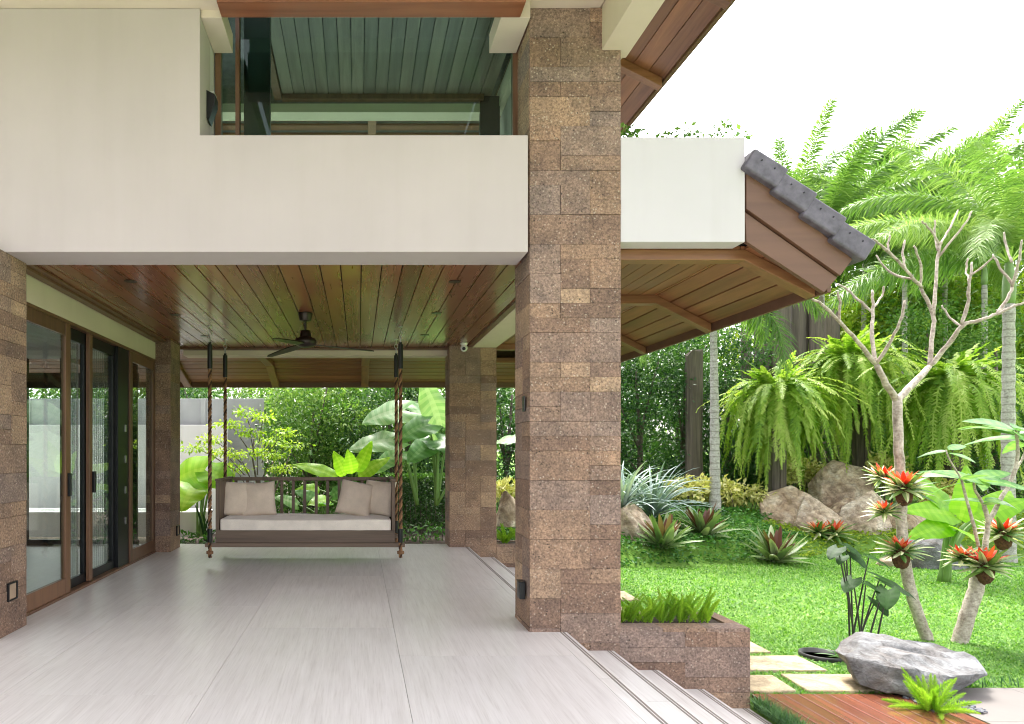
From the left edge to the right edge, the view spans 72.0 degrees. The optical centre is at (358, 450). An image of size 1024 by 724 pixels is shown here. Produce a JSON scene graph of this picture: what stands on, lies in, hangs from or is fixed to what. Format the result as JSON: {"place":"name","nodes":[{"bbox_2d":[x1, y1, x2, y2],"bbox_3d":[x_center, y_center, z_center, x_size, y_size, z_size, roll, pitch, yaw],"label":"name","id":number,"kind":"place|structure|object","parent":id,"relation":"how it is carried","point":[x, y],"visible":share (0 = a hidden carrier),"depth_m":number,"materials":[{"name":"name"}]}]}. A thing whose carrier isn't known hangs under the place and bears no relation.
{"place":"outdoors","nodes":[
{"label":"outdoors","id":0,"kind":"place"},
{"bbox_2d":[29,452,1023,723],"bbox_3d":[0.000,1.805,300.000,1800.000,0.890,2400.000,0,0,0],"label":"ground","id":1,"kind":"structure","parent":0,"point":[723,552],"depth_m":12.40,"materials":[{"name":"plant"}]},
{"bbox_2d":[29,508,212,536],"bbox_3d":[-7.900,1.755,14.900,9.400,0.930,0.940,0,0,0],"label":"garden trough","id":2,"kind":"object","parent":1,"relation":"on","point":[44,522],"visible":0.2,"depth_m":14.47,"materials":[{"name":"concrete"}]},
{"bbox_2d":[29,388,217,398],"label":"broadleaf tree","id":3,"kind":"object","parent":1,"relation":"on","point":[97,394],"visible":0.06,"depth_m":25.18,"materials":[{"name":"green plant"}]},
{"bbox_2d":[29,399,263,533],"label":"garden wall","id":4,"kind":"structure","parent":1,"relation":"on","point":[44,453],"depth_m":16.50,"materials":[{"name":"paint"}]},
{"bbox_2d":[180,456,234,536],"bbox_3d":[-3.318,1.056,14.242,1.485,1.905,0.973,0,0,-19],"label":"elephant ear","id":5,"kind":"object","parent":1,"relation":"on","point":[193,481],"visible":0.57,"depth_m":14.20},
{"bbox_2d":[180,388,234,398],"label":"garden shrub","id":6,"kind":"object","parent":1,"relation":"on","point":[193,395],"visible":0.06,"depth_m":19.18,"materials":[{"name":"green plant"}]},
{"bbox_2d":[143,388,350,491],"bbox_3d":[-4.424,-1.668,27.134,9.378,8.787,5.707,0,0,0],"label":"broadleaf tree","id":7,"kind":"object","parent":1,"relation":"on","point":[236,397],"visible":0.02,"depth_m":26.40,"materials":[{"name":"green plant"}]},
{"bbox_2d":[180,404,315,491],"bbox_3d":[-2.402,0.428,14.382,2.768,2.865,1.951,0,0,-31],"label":"young tree","id":8,"kind":"object","parent":1,"relation":"on","point":[256,453],"visible":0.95,"depth_m":14.54,"materials":[{"name":"green plant"}]},
{"bbox_2d":[221,388,324,512],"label":"garden shrub","id":9,"kind":"object","parent":1,"relation":"on","point":[246,392],"visible":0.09,"depth_m":18.46,"materials":[{"name":"green plant"}]},
{"bbox_2d":[249,388,376,513],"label":"garden shrub","id":10,"kind":"object","parent":1,"relation":"on","point":[312,456],"visible":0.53,"depth_m":17.08,"materials":[{"name":"green plant"}]},
{"bbox_2d":[275,481,356,513],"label":"broad leaf plant","id":11,"kind":"object","parent":1,"relation":"on","point":[310,495],"visible":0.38,"depth_m":13.39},
{"bbox_2d":[291,441,390,506],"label":"broad leaf plant","id":12,"kind":"object","parent":1,"relation":"on","point":[362,464],"visible":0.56,"depth_m":13.78,"materials":[{"name":"plant"}]},
{"bbox_2d":[283,388,405,513],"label":"garden shrub","id":13,"kind":"object","parent":1,"relation":"on","point":[351,394],"visible":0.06,"depth_m":18.16,"materials":[{"name":"green plant"}]},
{"bbox_2d":[349,400,421,505],"bbox_3d":[0.875,0.027,14.521,2.437,2.270,0.711,0,0,-25],"label":"elephant ear","id":14,"kind":"object","parent":1,"relation":"on","point":[383,414],"visible":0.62,"depth_m":14.42},
{"bbox_2d":[329,388,444,530],"bbox_3d":[0.889,-0.126,17.220,3.291,4.589,2.753,0,0,0],"label":"garden shrub","id":15,"kind":"object","parent":1,"relation":"on","point":[406,394],"visible":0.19,"depth_m":16.93,"materials":[{"name":"green plant"}]},
{"bbox_2d":[385,472,444,536],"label":"clipped hedge","id":16,"kind":"object","parent":1,"relation":"on","point":[420,478],"visible":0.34,"depth_m":14.92,"materials":[{"name":"green plant"}]},
{"bbox_2d":[0,0,875,654],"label":"house","id":17,"kind":"structure","parent":1,"relation":"on","point":[440,180],"depth_m":5.66,"materials":[{"name":"paint"}]},
{"bbox_2d":[26,306,71,611],"bbox_3d":[-3.020,0.075,6.520,0.080,2.790,1.240,0,0,0],"label":"sliding door","id":18,"kind":"structure","parent":17,"relation":"in","point":[36,598],"depth_m":7.02,"materials":[{"name":"brown wood"}]},
{"bbox_2d":[71,328,85,587],"bbox_3d":[-3.095,0.075,7.423,0.050,2.790,0.555,0,0,0],"label":"sliding door","id":19,"kind":"structure","parent":17,"relation":"in","point":[78,337],"depth_m":7.64,"materials":[{"name":"black wood"}]},
{"bbox_2d":[25,358,138,544],"bbox_3d":[-6.550,0.015,10.870,6.100,2.970,0.060,0,0,0],"label":"rear window frame","id":20,"kind":"structure","parent":17,"relation":"in","point":[33,380],"depth_m":10.85,"materials":[{"name":"black metal"}]},
{"bbox_2d":[92,337,114,577],"bbox_3d":[-3.066,0.075,8.152,0.172,2.790,0.895,0,0,0],"label":"sliding door","id":21,"kind":"structure","parent":17,"relation":"in","point":[98,345],"depth_m":8.54,"materials":[{"name":"black metal"}]},
{"bbox_2d":[129,351,154,561],"bbox_3d":[-3.035,0.075,9.560,0.050,2.790,1.110,0,0,0],"label":"fixed window","id":22,"kind":"structure","parent":17,"relation":"in","point":[136,552],"depth_m":9.56,"materials":[{"name":"brown wood"}]},
{"bbox_2d":[205,326,404,557],"bbox_3d":[-0.705,-0.117,9.485,2.630,3.044,1.117,0,0,0],"label":"porch swing","id":23,"kind":"object","parent":17,"relation":"hanging from","point":[294,529],"visible":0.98,"depth_m":9.00,"materials":[{"name":"brown wood"}]},
{"bbox_2d":[224,482,253,514],"bbox_3d":[-1.701,0.670,9.601,0.500,0.500,0.211,5,-18,-28],"label":"pillow","id":24,"kind":"object","parent":23,"relation":"on","point":[235,498],"visible":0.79,"depth_m":9.50,"materials":[{"name":"beige fabric"}]},
{"bbox_2d":[242,481,276,515],"bbox_3d":[-1.420,0.679,9.658,0.500,0.500,0.208,-4,-18,-6],"label":"pillow","id":25,"kind":"object","parent":23,"relation":"on","point":[260,498],"visible":0.9,"depth_m":9.58,"materials":[{"name":"beige fabric"}]},
{"bbox_2d":[335,479,372,515],"bbox_3d":[-0.040,0.670,9.620,0.500,0.500,0.210,10,-17,8],"label":"pillow","id":26,"kind":"object","parent":23,"relation":"on","point":[354,498],"visible":0.98,"depth_m":9.54,"materials":[{"name":"beige fabric"}]},
{"bbox_2d":[366,479,396,516],"bbox_3d":[0.281,0.661,9.622,0.500,0.500,0.217,4,-13,32],"label":"pillow","id":27,"kind":"object","parent":23,"relation":"on","point":[381,499],"visible":0.78,"depth_m":9.51,"materials":[{"name":"beige fabric"}]},
{"bbox_2d":[267,312,373,356],"bbox_3d":[-0.490,-1.420,8.039,1.358,0.437,1.424,0,0,0],"label":"ceiling fan","id":28,"kind":"object","parent":17,"relation":"hanging from","point":[305,339],"visible":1,"depth_m":8.06,"materials":[{"name":"brown metal"}]},
{"bbox_2d":[656,119,753,139],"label":"balcony plant","id":29,"kind":"object","parent":17,"relation":"on","point":[667,132],"visible":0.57,"depth_m":6.48,"materials":[{"name":"green plant"}]},
{"bbox_2d":[398,388,514,505],"bbox_3d":[2.059,-0.208,14.258,2.668,2.729,1.209,0,0,0],"label":"elephant ear","id":30,"kind":"object","parent":1,"relation":"on","point":[425,427],"visible":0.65,"depth_m":14.24},
{"bbox_2d":[443,388,514,496],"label":"garden shrub","id":31,"kind":"object","parent":1,"relation":"on","point":[508,449],"visible":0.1,"depth_m":17.48,"materials":[{"name":"green plant"}]},
{"bbox_2d":[496,540,514,566],"bbox_3d":[2.685,1.860,10.945,1.064,0.780,0.594,0,0,0],"label":"stone planter","id":32,"kind":"object","parent":1,"relation":"on","point":[505,554],"visible":0.15,"depth_m":10.66,"materials":[{"name":"stone"}]},
{"bbox_2d":[496,491,515,526],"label":"boulder","id":33,"kind":"object","parent":1,"relation":"on","point":[505,513],"visible":0.73,"depth_m":13.05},
{"bbox_2d":[481,557,771,723],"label":"steps","id":34,"kind":"structure","parent":1,"relation":"on","point":[661,704],"depth_m":5.05,"materials":[{"name":"stone"}]},
{"bbox_2d":[466,547,768,723],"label":"step grooves","id":35,"kind":"object","parent":34,"relation":"on","point":[647,706],"visible":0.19,"depth_m":4.97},
{"bbox_2d":[621,502,653,542],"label":"boulder","id":36,"kind":"object","parent":1,"relation":"on","point":[633,516],"visible":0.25,"depth_m":13.32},
{"bbox_2d":[496,497,810,565],"bbox_3d":[5.776,1.609,14.828,7.106,1.002,5.499,0,0,0],"label":"ground cover","id":37,"kind":"object","parent":1,"relation":"on","point":[737,511],"visible":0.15,"depth_m":13.55,"materials":[{"name":"green plant"}]},
{"bbox_2d":[621,346,695,498],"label":"garden shrub","id":38,"kind":"object","parent":1,"relation":"on","point":[639,430],"visible":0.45,"depth_m":17.55,"materials":[{"name":"green plant"}]},
{"bbox_2d":[621,461,695,516],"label":"strap leaf plant","id":39,"kind":"object","parent":1,"relation":"on","point":[627,495],"visible":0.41,"depth_m":13.73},
{"bbox_2d":[637,512,703,549],"bbox_3d":[5.884,1.508,12.963,1.305,0.740,1.256,0,0,0],"label":"bromeliad","id":40,"kind":"object","parent":1,"relation":"on","point":[662,534],"visible":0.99,"depth_m":12.78,"materials":[{"name":"green plant"}]},
{"bbox_2d":[620,461,728,517],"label":"strap leaf plant","id":41,"kind":"object","parent":1,"relation":"on","point":[661,508],"visible":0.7,"depth_m":14.07,"materials":[{"name":"plant"}]},
{"bbox_2d":[621,324,740,486],"bbox_3d":[11.720,-1.820,25.973,7.682,8.218,5.092,0,0,0],"label":"broadleaf tree","id":42,"kind":"object","parent":1,"relation":"on","point":[654,440],"visible":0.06,"depth_m":25.47,"materials":[{"name":"green plant"}]},
{"bbox_2d":[620,612,749,708],"bbox_3d":[2.707,1.860,5.947,1.088,0.780,0.590,0,0,0],"label":"stone planter","id":43,"kind":"object","parent":1,"relation":"on","point":[712,656],"visible":0.65,"depth_m":5.66,"materials":[{"name":"stone"}]},
{"bbox_2d":[622,594,662,622],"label":"foxtail fern","id":44,"kind":"object","parent":43,"relation":"on","point":[646,613],"visible":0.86,"depth_m":5.87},
{"bbox_2d":[642,588,691,622],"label":"foxtail fern","id":45,"kind":"object","parent":43,"relation":"on","point":[662,613],"visible":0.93,"depth_m":5.88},
{"bbox_2d":[661,590,704,622],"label":"foxtail fern","id":46,"kind":"object","parent":43,"relation":"on","point":[682,614],"visible":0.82,"depth_m":5.89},
{"bbox_2d":[674,587,720,622],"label":"foxtail fern","id":47,"kind":"object","parent":43,"relation":"on","point":[704,612],"visible":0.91,"depth_m":5.86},
{"bbox_2d":[632,335,747,491],"bbox_3d":[8.669,-1.032,18.253,2.853,5.102,2.623,0,0,0],"label":"garden shrub","id":48,"kind":"object","parent":1,"relation":"on","point":[681,418],"visible":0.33,"depth_m":17.95,"materials":[{"name":"green plant"}]},
{"bbox_2d":[662,472,723,508],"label":"variegated shrub","id":49,"kind":"object","parent":1,"relation":"on","point":[698,495],"visible":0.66,"depth_m":15.50,"materials":[{"name":"yellow plant"}]},
{"bbox_2d":[685,349,703,496],"bbox_3d":[8.455,-0.436,17.201,0.424,4.272,0.258,0,0,0],"label":"timber post","id":50,"kind":"object","parent":1,"relation":"on","point":[694,393],"visible":0.77,"depth_m":17.10,"materials":[{"name":"brown wood"}]},
{"bbox_2d":[673,501,748,537],"bbox_3d":[6.824,1.354,13.616,1.388,0.757,1.360,0,0,-32],"label":"bromeliad","id":51,"kind":"object","parent":1,"relation":"on","point":[705,523],"visible":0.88,"depth_m":13.47,"materials":[{"name":"green plant"}]},
{"bbox_2d":[664,323,778,492],"bbox_3d":[10.011,-0.925,18.633,2.872,5.484,2.783,0,0,0],"label":"garden shrub","id":52,"kind":"object","parent":1,"relation":"on","point":[734,352],"visible":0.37,"depth_m":18.36,"materials":[{"name":"green plant"}]},
{"bbox_2d":[635,297,825,515],"bbox_3d":[8.216,-1.540,15.438,3.920,6.306,4.117,0,0,24],"label":"palm tree","id":53,"kind":"object","parent":1,"relation":"on","point":[714,472],"visible":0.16,"depth_m":15.31,"materials":[{"name":"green plant"}]},
{"bbox_2d":[720,474,776,511],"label":"variegated shrub","id":54,"kind":"object","parent":1,"relation":"on","point":[735,495],"visible":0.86,"depth_m":15.72,"materials":[{"name":"yellow plant"}]},
{"bbox_2d":[709,424,829,499],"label":"garden shrub","id":55,"kind":"object","parent":1,"relation":"on","point":[752,468],"visible":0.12,"depth_m":18.25,"materials":[{"name":"green plant"}]},
{"bbox_2d":[750,675,795,693],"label":"stepping stone","id":56,"kind":"object","parent":1,"relation":"on","point":[768,684],"visible":0.38,"depth_m":6.09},
{"bbox_2d":[768,425,786,491],"bbox_3d":[9.878,0.278,16.105,0.350,2.722,0.190,0,0,0],"label":"timber post","id":57,"kind":"object","parent":1,"relation":"on","point":[777,475],"visible":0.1,"depth_m":16.02,"materials":[{"name":"brown wood"}]},
{"bbox_2d":[696,350,872,491],"bbox_3d":[9.753,-0.519,16.007,3.429,3.465,3.277,0,0,-32],"label":"sword fern","id":58,"kind":"object","parent":57,"relation":"attached to","point":[781,399],"visible":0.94,"depth_m":15.51,"materials":[{"name":"plant"}]},
{"bbox_2d":[742,525,815,564],"bbox_3d":[7.935,1.774,12.906,1.424,0.779,1.514,0,0,0],"label":"bromeliad","id":59,"kind":"object","parent":1,"relation":"on","point":[774,549],"visible":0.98,"depth_m":12.82,"materials":[{"name":"green plant"}]},
{"bbox_2d":[771,306,789,485],"bbox_3d":[11.821,-1.373,19.098,0.476,6.146,0.283,0,0,0],"label":"timber post","id":60,"kind":"object","parent":1,"relation":"on","point":[785,311],"visible":0.09,"depth_m":18.99,"materials":[{"name":"brown wood"}]},
{"bbox_2d":[759,485,811,526],"bbox_3d":[9.669,1.291,15.376,1.146,1.018,0.842,0,0,-20],"label":"boulder","id":61,"kind":"object","parent":1,"relation":"on","point":[784,504],"visible":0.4,"depth_m":15.34,"materials":[{"name":"stone"}]},
{"bbox_2d":[750,655,826,672],"bbox_3d":[3.888,2.131,6.759,1.218,0.078,0.479,0,0,0],"label":"stepping stone","id":62,"kind":"object","parent":1,"relation":"on","point":[795,663],"visible":0.37,"depth_m":6.69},
{"bbox_2d":[790,301,808,490],"bbox_3d":[12.516,-1.393,19.402,0.509,6.186,0.306,0,0,0],"label":"timber post","id":63,"kind":"object","parent":1,"relation":"on","point":[799,326],"visible":0.16,"depth_m":19.27,"materials":[{"name":"brown wood"}]},
{"bbox_2d":[787,456,825,492],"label":"variegated shrub","id":64,"kind":"object","parent":1,"relation":"on","point":[811,470],"visible":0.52,"depth_m":16.72,"materials":[{"name":"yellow plant"}]},
{"bbox_2d":[808,296,823,465],"bbox_3d":[12.869,-1.324,19.198,0.376,6.047,0.229,0,0,0],"label":"timber post","id":65,"kind":"object","parent":1,"relation":"on","point":[816,328],"visible":0.2,"depth_m":19.11,"materials":[{"name":"brown wood"}]},
{"bbox_2d":[792,493,841,532],"bbox_3d":[10.035,1.483,14.961,0.997,1.089,0.811,0,0,-31],"label":"boulder","id":66,"kind":"object","parent":1,"relation":"on","point":[811,509],"visible":0.4,"depth_m":14.86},
{"bbox_2d":[621,551,1023,707],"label":"lawn grass","id":67,"kind":"structure","parent":1,"relation":"on","point":[903,633],"depth_m":9.24,"materials":[{"name":"plant"}]},
{"bbox_2d":[781,674,881,693],"bbox_3d":[4.320,2.131,6.195,0.770,0.078,0.460,0,0,0],"label":"stepping stone","id":68,"kind":"object","parent":1,"relation":"on","point":[828,683],"visible":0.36,"depth_m":6.14,"materials":[{"name":"stone"}]},
{"bbox_2d":[824,308,839,463],"bbox_3d":[13.527,-1.188,19.501,0.418,5.777,0.254,0,0,0],"label":"timber post","id":69,"kind":"object","parent":1,"relation":"on","point":[831,326],"visible":0.13,"depth_m":19.41,"materials":[{"name":"brown wood"}]},
{"bbox_2d":[808,460,873,507],"bbox_3d":[11.521,0.872,16.217,1.391,1.315,0.927,0,0,0],"label":"boulder","id":70,"kind":"object","parent":1,"relation":"on","point":[831,483],"visible":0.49,"depth_m":15.99,"materials":[{"name":"stone"}]},
{"bbox_2d":[769,98,946,298],"bbox_3d":[13.791,-4.255,21.710,6.970,11.629,7.683,0,0,0],"label":"palm tree","id":71,"kind":"object","parent":1,"relation":"on","point":[817,148],"visible":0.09,"depth_m":20.25,"materials":[{"name":"green plant"}]},
{"bbox_2d":[794,363,922,494],"bbox_3d":[13.424,-0.448,18.724,3.504,4.271,2.495,0,0,0],"label":"garden shrub","id":72,"kind":"object","parent":1,"relation":"on","point":[825,445],"visible":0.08,"depth_m":18.20,"materials":[{"name":"green plant"}]},
{"bbox_2d":[852,384,870,466],"bbox_3d":[12.302,-0.152,16.705,0.350,3.424,0.190,0,0,0],"label":"timber post","id":73,"kind":"object","parent":1,"relation":"on","point":[859,452],"visible":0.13,"depth_m":16.62,"materials":[{"name":"brown wood"}]},
{"bbox_2d":[768,322,953,471],"bbox_3d":[11.753,-1.163,16.455,3.929,3.778,3.654,0,0,26],"label":"sword fern","id":74,"kind":"object","parent":73,"relation":"attached to","point":[848,362],"visible":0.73,"depth_m":15.99,"materials":[{"name":"plant"}]},
{"bbox_2d":[839,490,891,534],"bbox_3d":[11.156,1.480,15.103,1.191,1.225,0.817,0,0,0],"label":"boulder","id":75,"kind":"object","parent":1,"relation":"on","point":[851,513],"visible":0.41,"depth_m":14.88,"materials":[{"name":"stone"}]},
{"bbox_2d":[752,694,986,723],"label":"deck","id":76,"kind":"structure","parent":1,"relation":"on","point":[846,708],"depth_m":5.50,"materials":[{"name":"red wood"}]},
{"bbox_2d":[826,542,915,635],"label":"taro plant","id":77,"kind":"object","parent":1,"relation":"on","point":[885,601],"visible":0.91,"depth_m":7.10,"materials":[{"name":"green plant"}]},
{"bbox_2d":[787,107,980,461],"bbox_3d":[13.633,-3.778,19.559,6.917,10.675,6.685,0,0,0],"label":"palm tree","id":78,"kind":"object","parent":1,"relation":"on","point":[840,192],"visible":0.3,"depth_m":18.33,"materials":[{"name":"green plant"}]},
{"bbox_2d":[746,673,1023,723],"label":"border grass","id":79,"kind":"structure","parent":1,"relation":"on","point":[773,712],"depth_m":5.43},
{"bbox_2d":[749,508,1023,559],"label":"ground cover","id":80,"kind":"object","parent":1,"relation":"on","point":[788,527],"visible":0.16,"depth_m":14.33,"materials":[{"name":"green plant"}]},
{"bbox_2d":[862,450,916,508],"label":"variegated shrub","id":81,"kind":"object","parent":1,"relation":"on","point":[887,462],"visible":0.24,"depth_m":15.87,"materials":[{"name":"green plant"}]},
{"bbox_2d":[816,280,971,489],"bbox_3d":[17.190,-2.136,23.513,6.197,7.843,5.716,0,0,0],"label":"broadleaf tree","id":82,"kind":"object","parent":1,"relation":"on","point":[850,316],"visible":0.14,"depth_m":22.51,"materials":[{"name":"green plant"}]},
{"bbox_2d":[789,108,1007,330],"bbox_3d":[16.712,-4.326,22.315,7.313,11.772,7.375,0,0,0],"label":"palm tree","id":83,"kind":"object","parent":1,"relation":"on","point":[864,318],"visible":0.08,"depth_m":20.89,"materials":[{"name":"green plant"}]},
{"bbox_2d":[835,632,987,696],"bbox_3d":[4.960,1.907,6.087,1.271,0.399,0.779,0,0,0],"label":"boulder","id":84,"kind":"object","parent":1,"relation":"on","point":[874,661],"visible":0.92,"depth_m":5.96,"materials":[{"name":"stone"}]},
{"bbox_2d":[807,130,1023,467],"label":"palm tree","id":85,"kind":"object","parent":1,"relation":"on","point":[880,252],"visible":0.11,"depth_m":19.65,"materials":[{"name":"green plant"}]},
{"bbox_2d":[811,210,1023,641],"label":"plumeria tree","id":86,"kind":"object","parent":1,"relation":"on","point":[917,612],"visible":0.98,"depth_m":7.62,"materials":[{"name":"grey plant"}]},
{"bbox_2d":[860,498,905,521],"bbox_3d":[5.810,0.652,7.575,0.413,0.262,0.415,0,0,-43],"label":"bromeliad","id":87,"kind":"object","parent":86,"relation":"attached to","point":[884,510],"visible":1,"depth_m":7.52,"materials":[{"name":"green plant"}]},
{"bbox_2d":[871,533,933,568],"bbox_3d":[5.946,1.091,7.453,0.540,0.408,0.535,0,0,8],"label":"bromeliad","id":88,"kind":"object","parent":86,"relation":"attached to","point":[901,552],"visible":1,"depth_m":7.41,"materials":[{"name":"green plant"}]},
{"bbox_2d":[875,469,936,506],"bbox_3d":[5.968,0.402,7.438,0.558,0.410,0.604,0,0,30],"label":"bromeliad","id":89,"kind":"object","parent":86,"relation":"attached to","point":[904,487],"visible":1,"depth_m":7.40,"materials":[{"name":"green plant"}]},
{"bbox_2d":[818,135,1023,562],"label":"palm tree","id":90,"kind":"object","parent":1,"relation":"on","point":[979,235],"visible":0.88,"depth_m":12.93,"materials":[{"name":"green plant"}]},
{"bbox_2d":[837,157,1023,497],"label":"palm tree","id":91,"kind":"object","parent":1,"relation":"on","point":[984,283],"visible":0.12,"depth_m":19.48,"materials":[{"name":"green plant"}]},
{"bbox_2d":[840,271,1023,492],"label":"broadleaf tree","id":92,"kind":"object","parent":1,"relation":"on","point":[928,293],"visible":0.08,"depth_m":22.18,"materials":[{"name":"green plant"}]},
{"bbox_2d":[843,97,1023,346],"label":"palm tree","id":93,"kind":"object","parent":1,"relation":"on","point":[996,125],"visible":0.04,"depth_m":20.12,"materials":[{"name":"green plant"}]},
{"bbox_2d":[871,297,997,500],"bbox_3d":[15.142,-1.354,18.347,3.403,5.632,2.453,0,0,0],"label":"garden shrub","id":94,"kind":"object","parent":1,"relation":"on","point":[915,327],"visible":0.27,"depth_m":18.22,"materials":[{"name":"green plant"}]},
{"bbox_2d":[909,538,969,569],"bbox_3d":[10.511,1.836,12.578,1.340,0.836,0.977,0,0,0],"label":"boulder","id":95,"kind":"object","parent":1,"relation":"on","point":[928,562],"visible":0.19,"depth_m":12.27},
{"bbox_2d":[903,696,987,713],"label":"pebbles","id":96,"kind":"object","parent":1,"relation":"on","point":[973,707],"visible":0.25,"depth_m":5.54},
{"bbox_2d":[881,667,981,719],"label":"foxtail fern","id":97,"kind":"object","parent":96,"relation":"on","point":[929,700],"visible":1,"depth_m":5.49,"materials":[{"name":"plant"}]},
{"bbox_2d":[893,261,1023,489],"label":"broadleaf tree","id":98,"kind":"object","parent":1,"relation":"on","point":[977,297],"visible":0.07,"depth_m":22.84,"materials":[{"name":"green plant"}]},
{"bbox_2d":[900,298,1023,497],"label":"garden shrub","id":99,"kind":"object","parent":1,"relation":"on","point":[987,346],"visible":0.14,"depth_m":17.66,"materials":[{"name":"green plant"}]},
{"bbox_2d":[905,464,1023,582],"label":"banana plant","id":100,"kind":"object","parent":1,"relation":"on","point":[944,519],"visible":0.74,"depth_m":10.97,"materials":[{"name":"plant"}]},
{"bbox_2d":[916,418,1023,643],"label":"plumeria tree","id":101,"kind":"object","parent":1,"relation":"on","point":[983,480],"visible":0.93,"depth_m":7.50,"materials":[{"name":"green plant"}]},
{"bbox_2d":[946,545,1023,584],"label":"bromeliad","id":102,"kind":"object","parent":101,"relation":"attached to","point":[988,567],"visible":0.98,"depth_m":7.28,"materials":[{"name":"green plant"}]},
{"bbox_2d":[975,517,1023,550],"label":"bromeliad","id":103,"kind":"object","parent":101,"relation":"attached to","point":[1005,535],"visible":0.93,"depth_m":7.73,"materials":[{"name":"green plant"}]},
{"bbox_2d":[925,122,1023,380],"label":"broadleaf tree","id":104,"kind":"object","parent":1,"relation":"on","point":[1019,163],"visible":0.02,"depth_m":24.38,"materials":[{"name":"green plant"}]},
{"bbox_2d":[29,0,1023,451],"label":"sky","id":105,"kind":"structure","parent":0,"point":[768,68],"materials":[{"name":"white"}]},
{"bbox_2d":[851,341,1023,496],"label":"sword fern","id":106,"kind":"object","parent":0,"point":[962,390],"visible":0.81,"depth_m":14.85,"materials":[{"name":"plant"}]},
{"bbox_2d":[945,688,1023,723],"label":"paving","id":107,"kind":"structure","parent":0,"point":[1003,705],"depth_m":5.67,"materials":[{"name":"stone"}]},
{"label":"terrace base","id":108,"kind":"structure","parent":0,"visible":0},
{"bbox_2d":[0,544,671,723],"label":"terrace floor","id":109,"kind":"structure","parent":108,"relation":"on","point":[415,634],"depth_m":5.18,"materials":[{"name":"tile"}]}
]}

